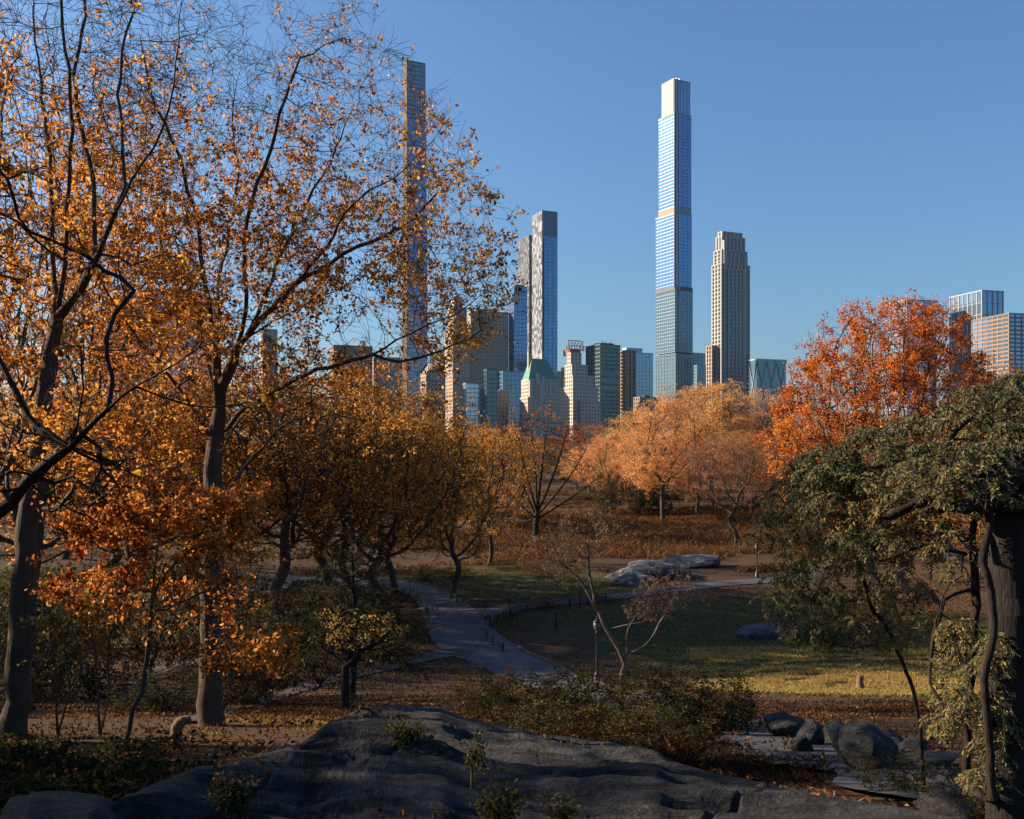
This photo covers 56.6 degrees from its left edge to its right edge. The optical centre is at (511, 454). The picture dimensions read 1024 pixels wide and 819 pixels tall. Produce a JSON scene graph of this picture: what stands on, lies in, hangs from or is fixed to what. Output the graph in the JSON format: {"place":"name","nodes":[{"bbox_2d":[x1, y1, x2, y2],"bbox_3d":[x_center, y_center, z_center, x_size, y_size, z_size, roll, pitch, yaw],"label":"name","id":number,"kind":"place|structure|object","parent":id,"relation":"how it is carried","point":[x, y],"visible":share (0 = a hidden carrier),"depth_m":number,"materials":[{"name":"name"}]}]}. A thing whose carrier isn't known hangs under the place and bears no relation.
{"place":"outdoors","nodes":[
{"label":"outdoors","id":0,"kind":"place"},
{"bbox_2d":[190,647,474,720],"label":"path","id":1,"kind":"structure","parent":0,"point":[441,653],"depth_m":54.93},
{"bbox_2d":[227,571,704,712],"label":"path","id":2,"kind":"structure","parent":0,"point":[456,634],"depth_m":66.22,"materials":[{"name":"asphalt"}]},
{"bbox_2d":[0,464,987,815],"bbox_3d":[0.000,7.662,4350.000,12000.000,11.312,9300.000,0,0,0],"label":"ground","id":3,"kind":"structure","parent":0,"point":[560,642],"depth_m":70.52,"materials":[{"name":"brown plant"}]},
{"bbox_2d":[0,595,84,711],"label":"shrub","id":4,"kind":"object","parent":3,"relation":"on","point":[36,686],"visible":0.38,"depth_m":26.00,"materials":[{"name":"green plant"}]},
{"bbox_2d":[0,567,99,682],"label":"shrub","id":5,"kind":"object","parent":3,"relation":"on","point":[3,589],"visible":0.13,"depth_m":44.35,"materials":[{"name":"green plant"}]},
{"bbox_2d":[0,3,130,480],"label":"maple tree","id":6,"kind":"object","parent":3,"relation":"on","point":[24,392],"visible":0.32,"depth_m":27.68,"materials":[{"name":"orange plant"}]},
{"bbox_2d":[17,587,118,734],"bbox_3d":[-7.087,3.258,15.000,1.371,2.344,1.446,0,0,14],"label":"twiggy bush","id":7,"kind":"object","parent":3,"relation":"on","point":[81,638],"visible":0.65,"depth_m":14.99,"materials":[{"name":"brown plant"}]},
{"bbox_2d":[0,546,148,675],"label":"dry shrub","id":8,"kind":"object","parent":3,"relation":"on","point":[42,577],"visible":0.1,"depth_m":49.74,"materials":[{"name":"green plant"}]},
{"bbox_2d":[53,579,141,734],"bbox_3d":[-6.442,3.177,14.944,1.593,2.505,1.245,0,0,0],"label":"twiggy bush","id":9,"kind":"object","parent":3,"relation":"on","point":[130,596],"visible":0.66,"depth_m":14.94,"materials":[{"name":"brown plant"}]},
{"bbox_2d":[33,606,165,701],"bbox_3d":[-14.922,7.410,34.023,4.654,4.018,5.130,0,0,-13],"label":"shrub","id":10,"kind":"object","parent":3,"relation":"on","point":[91,677],"visible":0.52,"depth_m":33.67,"materials":[{"name":"green plant"}]},
{"bbox_2d":[0,306,201,564],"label":"maple tree","id":11,"kind":"object","parent":3,"relation":"on","point":[9,541],"visible":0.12,"depth_m":65.80,"materials":[{"name":"orange plant"}]},
{"bbox_2d":[0,729,237,814],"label":"ground cover","id":12,"kind":"object","parent":3,"relation":"on","point":[109,772],"visible":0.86,"depth_m":11.47,"materials":[{"name":"green plant"}]},
{"bbox_2d":[0,0,242,737],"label":"maple tree","id":13,"kind":"object","parent":3,"relation":"on","point":[14,715],"visible":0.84,"depth_m":15.75,"materials":[{"name":"orange plant"}]},
{"bbox_2d":[0,2,246,696],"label":"maple tree","id":14,"kind":"object","parent":3,"relation":"on","point":[41,524],"visible":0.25,"depth_m":35.78,"materials":[{"name":"orange plant"}]},
{"bbox_2d":[0,60,278,531],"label":"leaning tree","id":15,"kind":"object","parent":3,"relation":"on","point":[12,500],"visible":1,"depth_m":12.84,"materials":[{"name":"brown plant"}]},
{"bbox_2d":[0,322,278,617],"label":"maple tree","id":16,"kind":"object","parent":3,"relation":"on","point":[187,473],"visible":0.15,"depth_m":69.50,"materials":[{"name":"orange plant"}]},
{"bbox_2d":[70,544,243,674],"bbox_3d":[-20.593,9.031,53.973,9.806,9.003,9.405,0,0,39],"label":"dry shrub","id":17,"kind":"object","parent":3,"relation":"on","point":[162,636],"visible":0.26,"depth_m":53.38,"materials":[{"name":"orange plant"}]},
{"bbox_2d":[91,665,234,716],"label":"shrub","id":18,"kind":"object","parent":3,"relation":"on","point":[176,701],"visible":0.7,"depth_m":23.77,"materials":[{"name":"green plant"}]},
{"bbox_2d":[25,472,305,757],"bbox_3d":[-5.027,2.401,13.662,4.558,4.297,2.376,0,0,9],"label":"young maple","id":19,"kind":"object","parent":3,"relation":"on","point":[131,515],"visible":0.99,"depth_m":13.52,"materials":[{"name":"orange plant"}]},
{"bbox_2d":[116,290,217,441],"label":"office building","id":20,"kind":"structure","parent":3,"relation":"on","point":[189,358],"depth_m":697.54,"materials":[{"name":"metal"}]},
{"bbox_2d":[153,559,288,679],"bbox_3d":[-15.090,8.859,49.982,7.263,7.666,6.967,0,0,-31],"label":"dry shrub","id":21,"kind":"object","parent":3,"relation":"on","point":[237,606],"visible":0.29,"depth_m":50.20,"materials":[{"name":"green plant"}]},
{"bbox_2d":[87,369,377,602],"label":"maple tree","id":22,"kind":"object","parent":3,"relation":"on","point":[250,476],"visible":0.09,"depth_m":78.94,"materials":[{"name":"orange plant"}]},
{"bbox_2d":[187,652,290,706],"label":"shrub","id":23,"kind":"object","parent":3,"relation":"on","point":[246,697],"visible":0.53,"depth_m":29.66,"materials":[{"name":"green plant"}]},
{"bbox_2d":[192,596,326,696],"bbox_3d":[-10.612,8.428,40.031,5.476,5.026,6.035,0,0,3],"label":"shrub","id":24,"kind":"object","parent":3,"relation":"on","point":[294,683],"visible":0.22,"depth_m":39.89,"materials":[{"name":"green plant"}]},
{"bbox_2d":[0,535,521,659],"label":"dry brush","id":25,"kind":"object","parent":3,"relation":"on","point":[505,617],"visible":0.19,"depth_m":93.08,"materials":[{"name":"brown plant"}]},
{"bbox_2d":[147,333,412,617],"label":"oak tree","id":26,"kind":"object","parent":3,"relation":"on","point":[285,545],"visible":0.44,"depth_m":72.73,"materials":[{"name":"orange plant"}]},
{"bbox_2d":[24,0,536,725],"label":"oak tree","id":27,"kind":"object","parent":3,"relation":"on","point":[208,708],"visible":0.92,"depth_m":18.04,"materials":[{"name":"orange plant"}]},
{"bbox_2d":[255,585,380,690],"bbox_3d":[-9.319,9.047,45.999,6.410,6.048,6.682,0,0,5],"label":"dry shrub","id":28,"kind":"object","parent":3,"relation":"on","point":[320,681],"visible":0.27,"depth_m":45.91,"materials":[{"name":"brown plant"}]},
{"bbox_2d":[223,390,445,585],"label":"maple tree","id":29,"kind":"object","parent":3,"relation":"on","point":[320,561],"visible":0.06,"depth_m":94.98,"materials":[{"name":"orange plant"}]},
{"bbox_2d":[237,374,450,609],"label":"maple tree","id":30,"kind":"object","parent":3,"relation":"on","point":[340,493],"visible":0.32,"depth_m":77.00,"materials":[{"name":"orange plant"}]},
{"bbox_2d":[329,345,372,440],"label":"apartment building","id":31,"kind":"structure","parent":3,"relation":"on","point":[368,349],"depth_m":787.29,"materials":[{"name":"brown"}]},
{"bbox_2d":[274,525,438,700],"bbox_3d":[-5.769,5.943,36.282,5.699,6.805,6.357,0,0,44],"label":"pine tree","id":32,"kind":"object","parent":3,"relation":"on","point":[335,589],"visible":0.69,"depth_m":35.90,"materials":[{"name":"green plant"}]},
{"bbox_2d":[305,598,411,707],"bbox_3d":[-4.356,5.609,27.049,3.022,3.172,1.678,0,0,0],"label":"yellow sapling","id":33,"kind":"object","parent":3,"relation":"on","point":[338,638],"visible":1,"depth_m":26.92,"materials":[{"name":"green plant"}]},
{"bbox_2d":[281,377,490,614],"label":"maple tree","id":34,"kind":"object","parent":3,"relation":"on","point":[404,504],"visible":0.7,"depth_m":75.08,"materials":[{"name":"orange plant"}]},
{"bbox_2d":[358,599,431,668],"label":"dry shrub","id":35,"kind":"object","parent":3,"relation":"on","point":[387,651],"visible":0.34,"depth_m":55.94,"materials":[{"name":"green plant"}]},
{"bbox_2d":[324,406,490,587],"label":"maple tree","id":36,"kind":"object","parent":3,"relation":"on","point":[392,578],"visible":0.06,"depth_m":91.05,"materials":[{"name":"orange plant"}]},
{"bbox_2d":[402,58,426,441],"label":"skyscraper","id":37,"kind":"structure","parent":3,"relation":"on","point":[419,80],"depth_m":1054.41,"materials":[{"name":"blue glass"}]},
{"bbox_2d":[420,365,445,444],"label":"apartment building","id":38,"kind":"structure","parent":3,"relation":"on","point":[433,380],"depth_m":824.33,"materials":[{"name":"beige concrete"}]},
{"bbox_2d":[385,420,516,596],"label":"maple tree","id":39,"kind":"object","parent":3,"relation":"on","point":[450,538],"visible":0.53,"depth_m":85.31,"materials":[{"name":"orange plant"}]},
{"bbox_2d":[444,296,470,437],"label":"apartment building","id":40,"kind":"structure","parent":3,"relation":"on","point":[463,377],"depth_m":883.50,"materials":[{"name":"concrete"}]},
{"bbox_2d":[463,383,483,444],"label":"office building","id":41,"kind":"structure","parent":3,"relation":"on","point":[478,398],"depth_m":782.29,"materials":[{"name":"blue glass"}]},
{"bbox_2d":[430,663,531,723],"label":"shrub","id":42,"kind":"object","parent":3,"relation":"on","point":[477,711],"visible":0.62,"depth_m":19.88,"materials":[{"name":"green plant"}]},
{"bbox_2d":[467,309,508,382],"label":"apartment building","id":43,"kind":"structure","parent":3,"relation":"on","point":[493,355],"depth_m":904.45,"materials":[{"name":"beige brick"}]},
{"bbox_2d":[484,369,496,452],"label":"office building","id":44,"kind":"structure","parent":3,"relation":"on","point":[490,393],"depth_m":771.44,"materials":[{"name":"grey glass"}]},
{"bbox_2d":[438,417,545,565],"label":"maple tree","id":45,"kind":"object","parent":3,"relation":"on","point":[513,494],"visible":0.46,"depth_m":111.84,"materials":[{"name":"orange plant"}]},
{"bbox_2d":[0,569,987,779],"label":"fallen leaves","id":46,"kind":"object","parent":3,"relation":"on","point":[297,706],"visible":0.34,"depth_m":24.65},
{"bbox_2d":[497,371,523,434],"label":"office building","id":47,"kind":"structure","parent":3,"relation":"on","point":[510,381],"depth_m":863.75,"materials":[{"name":"blue glass"}]},
{"bbox_2d":[509,285,526,373],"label":"skyscraper","id":48,"kind":"structure","parent":3,"relation":"on","point":[518,348],"depth_m":903.14,"materials":[{"name":"blue glass"}]},
{"bbox_2d":[107,705,958,818],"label":"rock outcrop","id":49,"kind":"object","parent":3,"relation":"on","point":[338,768],"visible":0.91,"depth_m":8.05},
{"bbox_2d":[0,791,121,818],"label":"boulder","id":50,"kind":"object","parent":49,"relation":"on","point":[54,805],"visible":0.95,"depth_m":6.28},
{"bbox_2d":[201,766,260,818],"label":"rock plant","id":51,"kind":"object","parent":49,"relation":"on","point":[232,799],"visible":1,"depth_m":6.18,"materials":[{"name":"green plant"}]},
{"bbox_2d":[377,709,426,748],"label":"rock plant","id":52,"kind":"object","parent":49,"relation":"on","point":[401,738],"visible":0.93,"depth_m":9.15,"materials":[{"name":"green plant"}]},
{"bbox_2d":[465,777,540,818],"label":"rock plant","id":53,"kind":"object","parent":49,"relation":"on","point":[502,800],"visible":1,"depth_m":5.02,"materials":[{"name":"green plant"}]},
{"bbox_2d":[535,789,588,818],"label":"rock plant","id":54,"kind":"object","parent":49,"relation":"on","point":[562,812],"visible":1,"depth_m":5.00,"materials":[{"name":"green plant"}]},
{"bbox_2d":[213,703,930,818],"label":"fallen leaves","id":55,"kind":"object","parent":49,"relation":"on","point":[434,815],"visible":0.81,"depth_m":8.61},
{"bbox_2d":[473,664,592,728],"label":"shrub","id":56,"kind":"object","parent":3,"relation":"on","point":[489,696],"visible":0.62,"depth_m":18.93,"materials":[{"name":"green plant"}]},
{"bbox_2d":[518,210,557,375],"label":"skyscraper","id":57,"kind":"structure","parent":3,"relation":"on","point":[539,245],"depth_m":956.72,"materials":[{"name":"blue glass"}]},
{"bbox_2d":[478,398,601,534],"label":"bare tree","id":58,"kind":"object","parent":3,"relation":"on","point":[537,511],"visible":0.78,"depth_m":135.63,"materials":[{"name":"brown plant"}]},
{"bbox_2d":[519,352,560,463],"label":"hotel building","id":59,"kind":"structure","parent":3,"relation":"on","point":[539,384],"depth_m":806.70,"materials":[{"name":"beige stone"}]},
{"bbox_2d":[491,677,635,736],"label":"shrub","id":60,"kind":"object","parent":3,"relation":"on","point":[564,727],"visible":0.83,"depth_m":16.42,"materials":[{"name":"green plant"}]},
{"bbox_2d":[559,340,600,463],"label":"hotel building","id":61,"kind":"structure","parent":3,"relation":"on","point":[578,395],"depth_m":845.71,"materials":[{"name":"beige stone"}]},
{"bbox_2d":[538,659,639,724],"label":"shrub","id":62,"kind":"object","parent":3,"relation":"on","point":[582,675],"visible":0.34,"depth_m":20.03,"materials":[{"name":"green plant"}]},
{"bbox_2d":[586,341,619,454],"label":"office tower","id":63,"kind":"structure","parent":3,"relation":"on","point":[602,361],"depth_m":935.74,"materials":[{"name":"green glass"}]},
{"bbox_2d":[589,468,624,512],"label":"shrub","id":64,"kind":"object","parent":3,"relation":"on","point":[610,494],"visible":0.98,"depth_m":159.68,"materials":[{"name":"green plant"}]},
{"bbox_2d":[568,429,651,507],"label":"bald cypress","id":65,"kind":"object","parent":3,"relation":"on","point":[602,444],"visible":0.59,"depth_m":166.64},
{"bbox_2d":[517,498,714,709],"bbox_3d":[2.843,4.219,26.043,5.506,6.181,2.410,0,0,0],"label":"crabapple tree","id":66,"kind":"object","parent":3,"relation":"on","point":[564,564],"visible":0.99,"depth_m":26.03,"materials":[{"name":"brown plant"}]},
{"bbox_2d":[620,347,652,454],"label":"office tower","id":67,"kind":"structure","parent":3,"relation":"on","point":[636,372],"depth_m":984.20,"materials":[{"name":"blue glass"}]},
{"bbox_2d":[575,663,699,728],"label":"shrub","id":68,"kind":"object","parent":3,"relation":"on","point":[627,687],"visible":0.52,"depth_m":18.41,"materials":[{"name":"green plant"}]},
{"bbox_2d":[586,407,689,500],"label":"bald cypress","id":69,"kind":"object","parent":3,"relation":"on","point":[620,428],"visible":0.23,"depth_m":176.33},
{"bbox_2d":[377,488,900,573],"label":"dry brush","id":70,"kind":"object","parent":3,"relation":"on","point":[685,515],"visible":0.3,"depth_m":136.68,"materials":[{"name":"dry brown grass"},{"name":"dry leaves"}]},
{"bbox_2d":[552,723,726,769],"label":"dry grass","id":71,"kind":"structure","parent":3,"relation":"on","point":[682,749],"depth_m":14.45,"materials":[{"name":"brown plant"}]},
{"bbox_2d":[621,473,657,515],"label":"shrub","id":72,"kind":"object","parent":3,"relation":"on","point":[640,502],"visible":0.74,"depth_m":157.56,"materials":[{"name":"green plant"}]},
{"bbox_2d":[605,559,705,579],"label":"rock outcrop","id":73,"kind":"object","parent":3,"relation":"on","point":[645,566],"visible":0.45,"depth_m":96.73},
{"bbox_2d":[591,695,725,746],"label":"shrub","id":74,"kind":"object","parent":3,"relation":"on","point":[656,720],"visible":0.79,"depth_m":15.46,"materials":[{"name":"green plant"}]},
{"bbox_2d":[610,394,715,519],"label":"bald cypress","id":75,"kind":"object","parent":3,"relation":"on","point":[659,468],"visible":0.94,"depth_m":149.15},
{"bbox_2d":[656,78,704,452],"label":"skyscraper","id":76,"kind":"structure","parent":3,"relation":"on","point":[677,359],"depth_m":1128.72,"materials":[{"name":"glass"}]},
{"bbox_2d":[381,564,987,698],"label":"grass","id":77,"kind":"structure","parent":3,"relation":"on","point":[671,615],"depth_m":72.29,"materials":[{"name":"green plant"}]},
{"bbox_2d":[635,382,739,501],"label":"bald cypress","id":78,"kind":"object","parent":3,"relation":"on","point":[695,405],"visible":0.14,"depth_m":182.85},
{"bbox_2d":[658,554,720,568],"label":"rock outcrop","id":79,"kind":"object","parent":3,"relation":"on","point":[701,561],"visible":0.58,"depth_m":109.58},
{"bbox_2d":[646,424,745,514],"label":"bald cypress","id":80,"kind":"object","parent":3,"relation":"on","point":[692,481],"visible":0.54,"depth_m":154.03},
{"bbox_2d":[629,663,769,732],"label":"shrub","id":81,"kind":"object","parent":3,"relation":"on","point":[689,710],"visible":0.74,"depth_m":17.81,"materials":[{"name":"green plant"}]},
{"bbox_2d":[659,378,764,507],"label":"bald cypress","id":82,"kind":"object","parent":3,"relation":"on","point":[715,400],"visible":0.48,"depth_m":172.45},
{"bbox_2d":[695,675,759,733],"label":"shrub","id":83,"kind":"object","parent":3,"relation":"on","point":[711,708],"visible":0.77,"depth_m":17.35,"materials":[{"name":"green plant"}]},
{"bbox_2d":[706,231,749,435],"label":"skyscraper","id":84,"kind":"structure","parent":3,"relation":"on","point":[727,352],"depth_m":1005.20,"materials":[{"name":"beige stone"}]},
{"bbox_2d":[677,432,793,545],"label":"tree","id":85,"kind":"object","parent":3,"relation":"on","point":[732,513],"visible":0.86,"depth_m":127.62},
{"bbox_2d":[689,385,798,500],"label":"bald cypress","id":86,"kind":"object","parent":3,"relation":"on","point":[749,408],"visible":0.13,"depth_m":180.12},
{"bbox_2d":[712,431,799,511],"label":"bald cypress","id":87,"kind":"object","parent":3,"relation":"on","point":[750,434],"visible":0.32,"depth_m":159.22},
{"bbox_2d":[733,622,789,638],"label":"rock outcrop","id":88,"kind":"object","parent":3,"relation":"on","point":[756,631],"visible":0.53,"depth_m":67.66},
{"bbox_2d":[679,746,849,786],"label":"dry grass","id":89,"kind":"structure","parent":3,"relation":"on","point":[803,775],"depth_m":12.07,"materials":[{"name":"dry brown grass"}]},
{"bbox_2d":[748,359,786,461],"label":"tower","id":90,"kind":"structure","parent":3,"relation":"on","point":[766,374],"depth_m":955.45,"materials":[{"name":"teal glass"}]},
{"bbox_2d":[561,705,981,805],"bbox_3d":[8.430,5.343,18.248,15.815,3.919,17.561,0,0,0],"label":"ground cover","id":91,"kind":"object","parent":3,"relation":"on","point":[886,799],"visible":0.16,"depth_m":15.81,"materials":[{"name":"brown plant"}]},
{"bbox_2d":[725,397,826,499],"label":"bald cypress","id":92,"kind":"object","parent":3,"relation":"on","point":[764,414],"visible":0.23,"depth_m":170.23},
{"bbox_2d":[763,711,804,736],"bbox_3d":[4.704,4.701,16.374,0.690,0.504,0.635,0,0,37],"label":"boulder","id":93,"kind":"object","parent":3,"relation":"on","point":[781,723],"visible":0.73,"depth_m":16.21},
{"bbox_2d":[838,723,899,768],"bbox_3d":[4.638,3.887,12.505,0.727,0.690,0.712,0,0,-36],"label":"boulder","id":94,"kind":"object","parent":3,"relation":"on","point":[855,740],"visible":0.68,"depth_m":12.30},
{"bbox_2d":[752,286,1012,623],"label":"red oak","id":95,"kind":"object","parent":3,"relation":"on","point":[908,358],"visible":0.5,"depth_m":72.14,"materials":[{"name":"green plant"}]},
{"bbox_2d":[849,748,958,799],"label":"shrub","id":96,"kind":"object","parent":3,"relation":"on","point":[901,784],"visible":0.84,"depth_m":10.46,"materials":[{"name":"green plant"}]},
{"bbox_2d":[886,299,935,439],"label":"office tower","id":97,"kind":"structure","parent":3,"relation":"on","point":[916,339],"depth_m":1007.69,"materials":[{"name":"glass"}]},
{"bbox_2d":[896,572,971,619],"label":"dry shrub","id":98,"kind":"object","parent":3,"relation":"on","point":[934,606],"visible":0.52,"depth_m":75.88,"materials":[{"name":"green plant"}]},
{"bbox_2d":[910,756,984,817],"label":"shrub","id":99,"kind":"object","parent":3,"relation":"on","point":[935,787],"visible":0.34,"depth_m":9.33,"materials":[{"name":"green plant"}]},
{"bbox_2d":[913,790,984,818],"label":"boulder","id":100,"kind":"object","parent":3,"relation":"on","point":[939,805],"visible":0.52,"depth_m":8.95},
{"bbox_2d":[882,443,1023,818],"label":"rustic shelter","id":101,"kind":"object","parent":3,"relation":"on","point":[1006,558],"visible":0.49,"depth_m":7.06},
{"bbox_2d":[767,371,1023,802],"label":"wisteria vine","id":102,"kind":"object","parent":101,"relation":"on","point":[809,476],"visible":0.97,"depth_m":7.47,"materials":[{"name":"green plant"}]},
{"bbox_2d":[949,290,1003,403],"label":"office tower","id":103,"kind":"structure","parent":3,"relation":"on","point":[983,303],"depth_m":995.42,"materials":[{"name":"glass"}]},
{"bbox_2d":[971,313,1023,441],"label":"office tower","id":104,"kind":"structure","parent":3,"relation":"on","point":[1001,336],"depth_m":868.88,"materials":[{"name":"concrete"}]},
{"bbox_2d":[0,0,1023,452],"label":"sky","id":105,"kind":"structure","parent":0,"point":[856,149],"materials":[{"name":"blue"}]},
{"bbox_2d":[435,551,979,621],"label":"path","id":106,"kind":"structure","parent":0,"point":[467,616],"depth_m":87.18,"materials":[{"name":"asphalt"}]},
{"bbox_2d":[688,645,980,696],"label":"grass","id":107,"kind":"structure","parent":0,"point":[765,680],"depth_m":53.58,"materials":[{"name":"yellow plant"}]},
{"bbox_2d":[712,714,984,801],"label":"path","id":108,"kind":"structure","parent":0,"point":[844,780],"depth_m":12.81,"materials":[{"name":"stone"}]},
{"bbox_2d":[744,439,952,788],"bbox_3d":[3.758,1.766,10.511,2.295,3.878,1.854,0,0,0],"label":"green tree","id":109,"kind":"object","parent":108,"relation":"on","point":[818,544],"visible":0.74,"depth_m":10.31,"materials":[{"name":"green plant"}]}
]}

